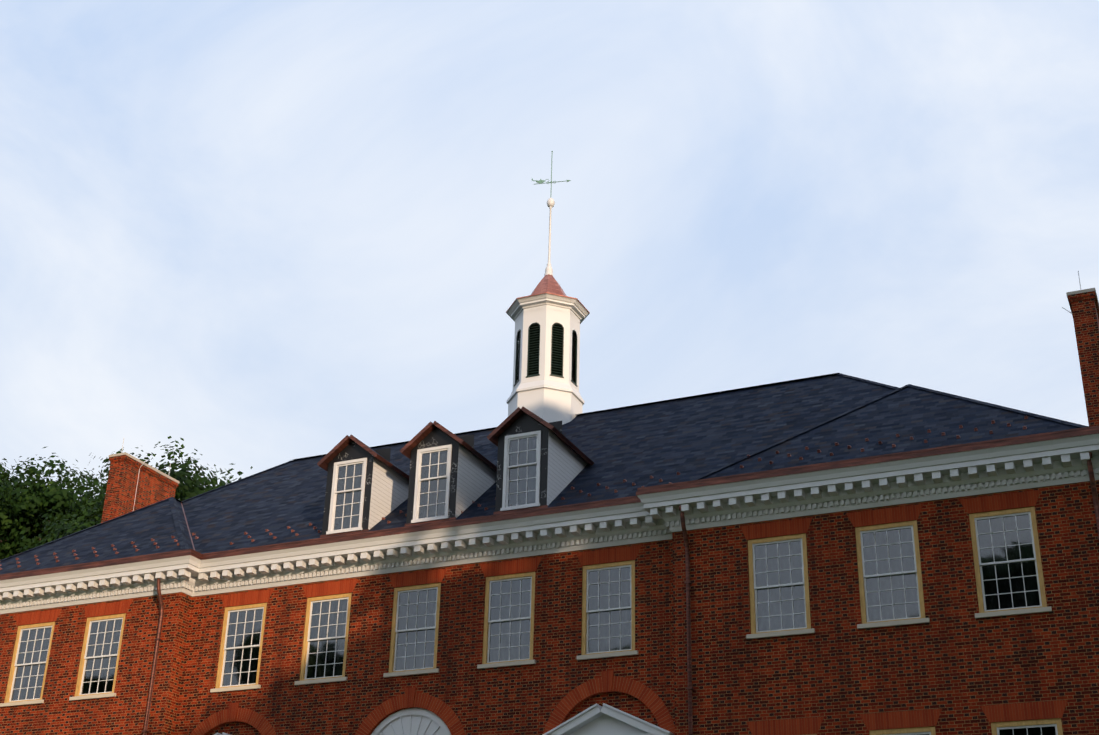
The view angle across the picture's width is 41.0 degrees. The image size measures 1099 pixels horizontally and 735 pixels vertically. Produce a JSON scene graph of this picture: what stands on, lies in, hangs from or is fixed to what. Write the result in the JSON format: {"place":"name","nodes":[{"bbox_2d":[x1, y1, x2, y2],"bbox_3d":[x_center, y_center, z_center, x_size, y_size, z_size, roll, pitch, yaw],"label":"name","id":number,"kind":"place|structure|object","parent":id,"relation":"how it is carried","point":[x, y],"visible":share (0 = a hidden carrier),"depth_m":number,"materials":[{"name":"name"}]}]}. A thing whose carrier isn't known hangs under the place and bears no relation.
{"place":"outdoors","nodes":[
{"label":"outdoors","id":0,"kind":"place"},
{"bbox_2d":[0,0,1098,499],"label":"sky","id":1,"kind":"structure","parent":0,"point":[262,235],"materials":[{"name":"blue"}]},
{"bbox_3d":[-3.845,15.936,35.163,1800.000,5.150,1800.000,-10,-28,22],"label":"ground","id":2,"kind":"structure","parent":0,"visible":0},
{"bbox_2d":[0,458,40,513],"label":"tree","id":3,"kind":"object","parent":2,"relation":"on","point":[8,471],"depth_m":92.57,"materials":[{"name":"green plant"}]},
{"bbox_2d":[0,447,107,559],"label":"tree","id":4,"kind":"object","parent":2,"relation":"on","point":[20,517],"depth_m":81.11,"materials":[{"name":"green plant"}]},
{"bbox_2d":[85,464,109,497],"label":"tree","id":5,"kind":"object","parent":2,"relation":"on","point":[104,484],"depth_m":98.60,"materials":[{"name":"green plant"}]},
{"bbox_2d":[19,436,234,551],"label":"tree","id":6,"kind":"object","parent":2,"relation":"on","point":[186,489],"visible":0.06,"depth_m":74.27,"materials":[{"name":"green plant"}]},
{"bbox_2d":[213,463,252,485],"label":"tree","id":7,"kind":"object","parent":2,"relation":"on","point":[239,473],"depth_m":85.94,"materials":[{"name":"green plant"}]},
{"bbox_2d":[190,670,674,734],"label":"brick arches","id":8,"kind":"structure","parent":2,"relation":"on","point":[613,707],"depth_m":36.67,"materials":[{"name":"brick"}]},
{"bbox_2d":[0,480,1098,734],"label":"brick walls","id":9,"kind":"structure","parent":2,"relation":"on","point":[956,662],"depth_m":35.88,"materials":[{"name":"red brick"}]},
{"bbox_2d":[0,490,1067,734],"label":"window frames","id":10,"kind":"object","parent":9,"relation":"attached to","point":[1000,716],"depth_m":36.66,"materials":[{"name":"beige wood"}]},
{"bbox_2d":[11,514,1055,734],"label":"window glazing","id":11,"kind":"structure","parent":10,"relation":"in","point":[1002,571],"depth_m":37.51,"materials":[{"name":"glass"}]},
{"bbox_2d":[0,425,1098,613],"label":"cornice","id":12,"kind":"structure","parent":9,"relation":"on","point":[650,514],"depth_m":37.95,"materials":[{"name":"white paint"}]},
{"bbox_2d":[0,373,1098,575],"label":"roof","id":13,"kind":"structure","parent":12,"relation":"on","point":[710,435],"depth_m":43.70,"materials":[{"name":"stone"}]},
{"bbox_2d":[317,407,593,537],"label":"dormers","id":14,"kind":"object","parent":13,"relation":"attached to","point":[471,475],"visible":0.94,"depth_m":42.02,"materials":[{"name":"white paint"}]},
{"bbox_2d":[334,436,536,529],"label":"dormer glazing","id":15,"kind":"structure","parent":14,"relation":"attached to","point":[513,475],"depth_m":41.65,"materials":[{"name":"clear glass"}]},
{"bbox_2d":[0,416,1027,569],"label":"snow guards","id":16,"kind":"object","parent":13,"relation":"on","point":[651,477],"visible":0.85,"depth_m":40.33,"materials":[{"name":"orange metal"}]},
{"bbox_2d":[506,274,589,424],"bbox_3d":[-0.110,0.033,50.676,2.720,7.260,2.720,-10,-28,22],"label":"cupola","id":17,"kind":"object","parent":13,"relation":"on","point":[548,316],"visible":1,"depth_m":50.06,"materials":[{"name":"white paint"}]},
{"bbox_2d":[544,198,554,275],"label":"spire","id":18,"kind":"structure","parent":17,"relation":"on","point":[550,205],"depth_m":52.77,"materials":[{"name":"white metal"}]},
{"bbox_2d":[531,151,570,197],"bbox_3d":[0.069,-7.104,54.071,1.490,2.070,0.068,-3,-26,10],"label":"weathervane","id":19,"kind":"object","parent":18,"relation":"on","point":[540,181],"visible":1,"depth_m":54.00,"materials":[{"name":"metal"}]},
{"bbox_2d":[101,271,1098,522],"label":"chimneys","id":20,"kind":"object","parent":13,"relation":"attached to","point":[133,483],"visible":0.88,"depth_m":55.30,"materials":[{"name":"brick"}]},
{"bbox_2d":[142,452,1098,734],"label":"downpipes","id":21,"kind":"object","parent":9,"relation":"attached to","point":[688,582],"visible":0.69,"depth_m":35.87,"materials":[{"name":"orange metal"}]}
]}

